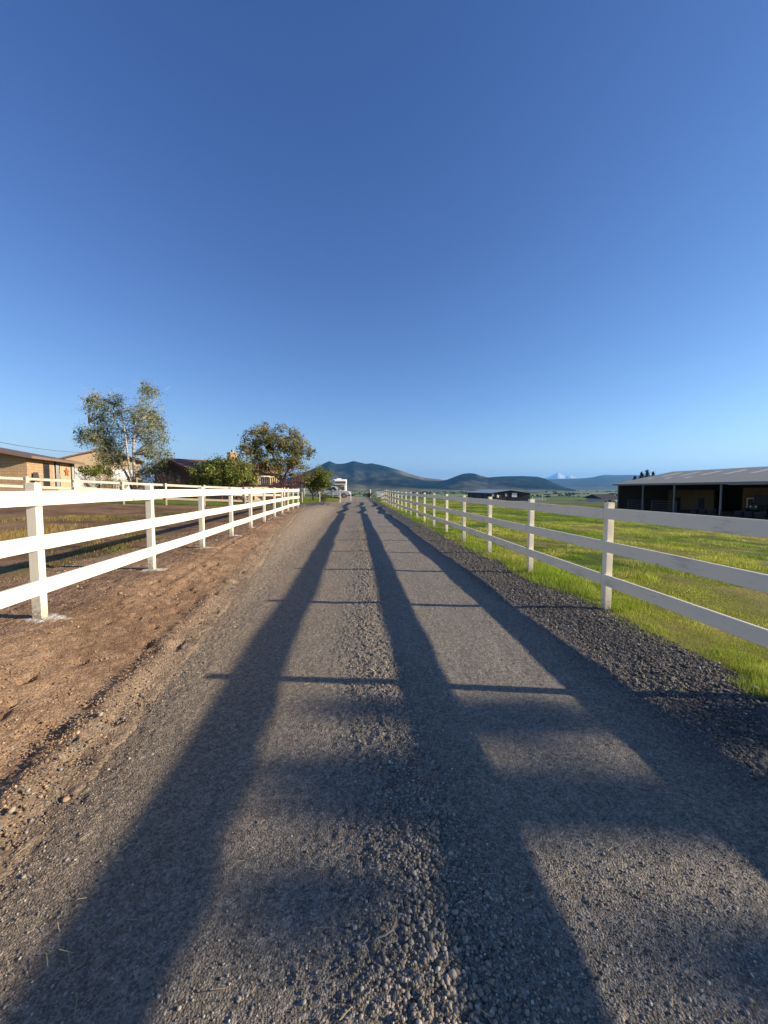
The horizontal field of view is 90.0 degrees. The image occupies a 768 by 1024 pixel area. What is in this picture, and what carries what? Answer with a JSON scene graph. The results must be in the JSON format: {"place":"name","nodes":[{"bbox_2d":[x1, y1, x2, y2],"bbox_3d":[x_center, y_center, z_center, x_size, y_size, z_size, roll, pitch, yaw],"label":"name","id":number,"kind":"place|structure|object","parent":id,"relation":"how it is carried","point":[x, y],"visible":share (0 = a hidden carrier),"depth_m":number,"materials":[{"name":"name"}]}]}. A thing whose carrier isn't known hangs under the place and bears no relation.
{"place":"outdoors","nodes":[
{"label":"outdoors","id":0,"kind":"place"},
{"bbox_2d":[1,442,81,452],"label":"power cable","id":1,"kind":"object","parent":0,"point":[36,448],"visible":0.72,"depth_m":44.38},
{"bbox_2d":[278,496,339,502],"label":"lawn grass","id":2,"kind":"structure","parent":0,"point":[310,500],"depth_m":50.91,"materials":[{"name":"green plant"}]},
{"bbox_2d":[302,463,333,499],"bbox_3d":[-8.034,-3.728,45.902,4.374,4.527,3.595,0,3,-4],"label":"willow tree","id":3,"kind":"object","parent":2,"relation":"on","point":[318,484],"visible":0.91,"depth_m":45.51,"materials":[{"name":"green plant"}]},
{"bbox_2d":[286,461,473,491],"bbox_3d":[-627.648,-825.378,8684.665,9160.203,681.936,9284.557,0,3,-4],"label":"mountain","id":4,"kind":"structure","parent":0,"point":[358,476],"depth_m":6440.48,"materials":[{"name":"blue stone"}]},
{"bbox_2d":[0,495,767,1023],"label":"gravel road","id":5,"kind":"structure","parent":0,"point":[274,669],"depth_m":1.99,"materials":[{"name":"grey gravel"}]},
{"bbox_2d":[372,909,396,945],"bbox_3d":[0.009,1.572,1.445,0.043,0.034,0.128,3,4,37],"label":"twig","id":6,"kind":"object","parent":5,"relation":"on","point":[384,935],"visible":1,"depth_m":1.43,"materials":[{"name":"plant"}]},
{"bbox_2d":[5,554,767,1023],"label":"straw","id":7,"kind":"object","parent":5,"relation":"on","point":[433,822],"visible":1,"depth_m":1.74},
{"bbox_2d":[0,490,767,696],"bbox_3d":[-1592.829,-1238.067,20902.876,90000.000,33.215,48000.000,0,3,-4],"label":"ground","id":8,"kind":"structure","parent":0,"point":[120,509],"depth_m":12.31,"materials":[{"name":"green plant"}]},
{"bbox_2d":[0,447,96,490],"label":"block shed","id":9,"kind":"structure","parent":8,"relation":"on","point":[14,463],"depth_m":30.65,"materials":[{"name":"tan concrete block"},{"name":"brown metal"},{"name":"glass"}]},
{"bbox_2d":[33,472,43,485],"bbox_3d":[-27.473,-2.572,30.505,0.530,1.140,0.556,1,4,17],"label":"patio chair","id":10,"kind":"object","parent":9,"relation":"on","point":[35,474],"visible":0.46,"depth_m":30.58,"materials":[{"name":"black plastic"}]},
{"bbox_2d":[43,463,49,485],"bbox_3d":[-28.490,-2.811,32.434,0.070,2.547,0.854,-1,4,-16],"label":"door","id":11,"kind":"structure","parent":9,"relation":"in","point":[46,471],"depth_m":32.41,"materials":[{"name":"grey glass"}]},
{"bbox_2d":[54,461,60,486],"bbox_3d":[-28.978,-3.112,34.103,0.081,2.747,0.773,-1,4,-16],"label":"window","id":12,"kind":"structure","parent":9,"relation":"in","point":[56,464],"depth_m":34.04,"materials":[{"name":"glass"}]},
{"bbox_2d":[70,463,74,486],"bbox_3d":[-29.752,-3.271,36.759,0.081,2.747,0.598,-1,4,-16],"label":"window","id":13,"kind":"structure","parent":9,"relation":"in","point":[72,465],"depth_m":36.61,"materials":[{"name":"glass"}]},
{"bbox_2d":[75,461,116,488],"bbox_3d":[-29.488,-3.309,38.933,3.862,3.673,3.660,0,3,-4],"label":"shrub","id":14,"kind":"object","parent":8,"relation":"on","point":[95,471],"visible":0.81,"depth_m":38.47,"materials":[{"name":"green plant"}]},
{"bbox_2d":[60,449,143,489],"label":"garage house","id":15,"kind":"structure","parent":8,"relation":"on","point":[82,457],"depth_m":49.04,"materials":[{"name":"beige paint"}]},
{"bbox_2d":[75,469,102,486],"bbox_3d":[-37.596,-3.896,48.726,3.133,3.100,0.050,-2,4,-36],"label":"garage door","id":16,"kind":"structure","parent":15,"relation":"in","point":[78,477],"depth_m":48.25,"materials":[{"name":"white paint"}]},
{"bbox_2d":[111,470,132,488],"bbox_3d":[-34.568,-4.026,50.907,2.600,3.100,0.050,-2,4,-36],"label":"garage door","id":17,"kind":"structure","parent":15,"relation":"in","point":[123,475],"depth_m":50.74,"materials":[{"name":"white paint"}]},
{"bbox_2d":[97,473,129,488],"bbox_3d":[-26.853,-2.705,38.528,3.027,2.634,2.597,0,3,-4],"label":"shrub","id":18,"kind":"object","parent":8,"relation":"on","point":[113,486],"visible":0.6,"depth_m":38.29,"materials":[{"name":"green plant"}]},
{"bbox_2d":[0,503,237,567],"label":"paddock grass","id":19,"kind":"structure","parent":8,"relation":"on","point":[8,535],"depth_m":10.43,"materials":[{"name":"green plant"}]},
{"bbox_2d":[69,379,178,489],"bbox_3d":[-26.785,-7.501,39.170,10.523,12.471,5.604,0,3,-4],"label":"birch tree","id":20,"kind":"object","parent":8,"relation":"on","point":[104,442],"visible":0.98,"depth_m":39.22,"materials":[{"name":"green plant"}]},
{"bbox_2d":[0,476,284,505],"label":"board fence","id":21,"kind":"object","parent":8,"relation":"on","point":[74,488],"visible":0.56,"depth_m":25.16,"materials":[{"name":"white wood"}]},
{"bbox_2d":[132,479,160,489],"bbox_3d":[-22.855,-2.168,36.963,2.824,2.114,2.246,-2,4,-32],"label":"shrub","id":22,"kind":"object","parent":8,"relation":"on","point":[139,487],"visible":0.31,"depth_m":36.64,"materials":[{"name":"green plant"}]},
{"bbox_2d":[0,483,298,618],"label":"board fence","id":23,"kind":"object","parent":8,"relation":"on","point":[33,498],"visible":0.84,"depth_m":4.79,"materials":[{"name":"white wood"}]},
{"bbox_2d":[0,504,304,887],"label":"dirt verge","id":24,"kind":"structure","parent":8,"relation":"on","point":[74,649],"depth_m":3.56,"materials":[{"name":"brown soil"}]},
{"bbox_2d":[0,512,297,867],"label":"dirt clods","id":25,"kind":"object","parent":24,"relation":"on","point":[66,798],"visible":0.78,"depth_m":2.81,"materials":[{"name":"dry soil"}]},
{"bbox_2d":[150,471,189,497],"bbox_3d":[-21.190,-2.728,38.034,4.096,3.299,3.152,0,3,-4],"label":"shrub","id":26,"kind":"object","parent":8,"relation":"on","point":[175,482],"visible":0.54,"depth_m":37.69,"materials":[{"name":"green plant"}]},
{"bbox_2d":[147,450,290,499],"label":"ranch house","id":27,"kind":"structure","parent":8,"relation":"on","point":[179,466],"depth_m":41.96,"materials":[{"name":"beige paint"}]},
{"bbox_2d":[259,476,269,482],"bbox_3d":[-13.928,-3.645,44.913,0.085,1.200,1.400,3,5,41],"label":"window","id":28,"kind":"structure","parent":27,"relation":"in","point":[262,477],"depth_m":44.82,"materials":[{"name":"white paint"}]},
{"bbox_2d":[184,453,267,498],"bbox_3d":[-15.909,-3.655,38.843,8.334,4.755,5.066,0,3,-4],"label":"deciduous tree","id":29,"kind":"object","parent":8,"relation":"on","point":[232,472],"visible":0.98,"depth_m":38.04,"materials":[{"name":"green plant"}]},
{"bbox_2d":[220,478,286,504],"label":"wooden deck","id":30,"kind":"structure","parent":8,"relation":"on","point":[267,484],"depth_m":39.40,"materials":[{"name":"wood"}]},
{"bbox_2d":[256,486,285,504],"bbox_3d":[-11.221,-1.595,37.906,3.123,2.032,2.498,0,3,-4],"label":"shrub","id":31,"kind":"object","parent":8,"relation":"on","point":[269,498],"visible":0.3,"depth_m":37.73,"materials":[{"name":"green plant"}]},
{"bbox_2d":[233,421,316,497],"bbox_3d":[-11.323,-5.587,41.137,8.737,8.498,6.826,0,3,-4],"label":"deciduous tree","id":32,"kind":"object","parent":8,"relation":"on","point":[292,448],"visible":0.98,"depth_m":40.64,"materials":[{"name":"green plant"}]},
{"bbox_2d":[284,474,306,503],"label":"wooden stairs","id":33,"kind":"structure","parent":8,"relation":"on","point":[298,482],"depth_m":38.70,"materials":[{"name":"brown wood"}]},
{"bbox_2d":[289,488,332,497],"bbox_3d":[-11.360,-2.831,59.959,6.816,1.931,0.139,0,3,0],"label":"board fence","id":34,"kind":"object","parent":8,"relation":"on","point":[307,491],"visible":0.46,"depth_m":59.95,"materials":[{"name":"white wood"}]},
{"bbox_2d":[320,493,328,501],"bbox_3d":[-7.703,-1.796,49.008,1.328,1.322,1.584,3,5,43],"label":"shrub","id":35,"kind":"object","parent":8,"relation":"on","point":[324,497],"visible":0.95,"depth_m":48.93,"materials":[{"name":"green plant"}]},
{"bbox_2d":[302,492,350,502],"bbox_3d":[-6.495,-1.535,43.286,5.554,1.452,0.069,0,3,0],"label":"fence","id":36,"kind":"object","parent":8,"relation":"on","point":[332,494],"visible":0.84,"depth_m":43.26,"materials":[{"name":"white paint"}]},
{"bbox_2d":[314,486,351,497],"bbox_3d":[-8.136,-3.157,60.768,5.880,1.836,2.192,0,3,0],"label":"pickup truck","id":37,"kind":"object","parent":8,"relation":"on","point":[343,494],"visible":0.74,"depth_m":59.92,"materials":[{"name":"silver metal"}]},
{"bbox_2d":[330,478,346,495],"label":"motorhome","id":38,"kind":"object","parent":8,"relation":"on","point":[340,483],"visible":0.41,"depth_m":73.36,"materials":[{"name":"white paint"}]},
{"bbox_2d":[347,490,617,496],"bbox_3d":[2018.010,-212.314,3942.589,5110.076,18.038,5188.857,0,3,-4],"label":"valley trees","id":39,"kind":"object","parent":8,"relation":"on","point":[548,495],"visible":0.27,"depth_m":2053.44,"materials":[{"name":"green plant"}]},
{"bbox_2d":[467,490,530,500],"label":"stable barn","id":40,"kind":"structure","parent":8,"relation":"on","point":[510,495],"depth_m":150.35,"materials":[{"name":"metal"}]},
{"bbox_2d":[381,490,767,647],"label":"board fence","id":41,"kind":"object","parent":8,"relation":"on","point":[608,513],"visible":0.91,"depth_m":4.89,"materials":[{"name":"white wood"}]},
{"bbox_2d":[583,494,616,501],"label":"farm house","id":42,"kind":"structure","parent":8,"relation":"on","point":[601,498],"depth_m":117.38,"materials":[{"name":"white paint"}]},
{"bbox_2d":[651,501,676,510],"bbox_3d":[39.954,-0.816,54.908,0.069,1.500,4.466,0,3,-4],"label":"corral panel","id":43,"kind":"object","parent":8,"relation":"on","point":[663,505],"visible":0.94,"depth_m":55.14,"materials":[{"name":"metal"}]},
{"bbox_2d":[613,466,767,515],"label":"pole barn","id":44,"kind":"structure","parent":8,"relation":"on","point":[702,489],"depth_m":58.97,"materials":[{"name":"metal"}]},
{"bbox_2d":[0,0,767,488],"label":"sky","id":45,"kind":"structure","parent":0,"point":[434,239],"materials":[{"name":"blue"}]},
{"bbox_2d":[435,473,575,490],"bbox_3d":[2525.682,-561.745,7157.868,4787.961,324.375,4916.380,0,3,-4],"label":"hills","id":46,"kind":"structure","parent":0,"point":[471,481],"depth_m":5947.62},
{"bbox_2d":[545,473,574,478],"bbox_3d":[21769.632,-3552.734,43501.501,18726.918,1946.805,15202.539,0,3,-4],"label":"snow mountain","id":47,"kind":"structure","parent":0,"point":[557,476],"depth_m":43593.40,"materials":[{"name":"white snow"}]},
{"bbox_2d":[380,498,767,697],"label":"grass","id":48,"kind":"structure","parent":0,"point":[549,569],"depth_m":8.82,"materials":[{"name":"green plant"}]},
{"bbox_2d":[547,475,740,489],"bbox_3d":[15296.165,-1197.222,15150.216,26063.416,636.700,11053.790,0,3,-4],"label":"distant ridge","id":49,"kind":"structure","parent":0,"point":[604,482],"depth_m":13100.89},
{"bbox_2d":[690,508,698,513],"bbox_3d":[40.250,-0.112,49.733,1.040,0.670,1.040,0,3,-4],"label":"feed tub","id":50,"kind":"object","parent":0,"point":[694,510],"visible":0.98,"depth_m":49.46,"materials":[{"name":"black plastic"}]},
{"bbox_2d":[699,509,706,513],"bbox_3d":[40.344,-0.053,48.497,1.040,0.670,1.040,0,3,-4],"label":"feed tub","id":51,"kind":"object","parent":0,"point":[702,511],"visible":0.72,"depth_m":48.19,"materials":[{"name":"black plastic"}]},
{"bbox_2d":[707,509,716,514],"bbox_3d":[40.428,-0.022,47.387,1.040,0.670,1.040,0,3,-4],"label":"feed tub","id":52,"kind":"object","parent":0,"point":[711,511],"visible":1,"depth_m":47.05,"materials":[{"name":"black plastic"}]},
{"bbox_2d":[734,511,743,516],"bbox_3d":[40.691,0.227,43.941,1.040,0.670,1.040,0,3,-4],"label":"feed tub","id":53,"kind":"object","parent":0,"point":[738,513],"visible":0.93,"depth_m":43.64,"materials":[{"name":"black plastic"}]},
{"bbox_2d":[744,511,754,517],"bbox_3d":[40.778,0.297,42.808,1.040,0.670,1.040,0,3,-4],"label":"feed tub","id":54,"kind":"object","parent":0,"point":[748,514],"visible":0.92,"depth_m":42.55,"materials":[{"name":"black plastic"}]},
{"bbox_2d":[742,495,767,515],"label":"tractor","id":55,"kind":"object","parent":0,"point":[759,503],"visible":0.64,"depth_m":44.91,"materials":[{"name":"black paint"}]},
{"bbox_2d":[754,512,766,518],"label":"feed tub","id":56,"kind":"object","parent":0,"point":[760,515],"visible":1,"depth_m":41.39,"materials":[{"name":"black plastic"}]}
]}

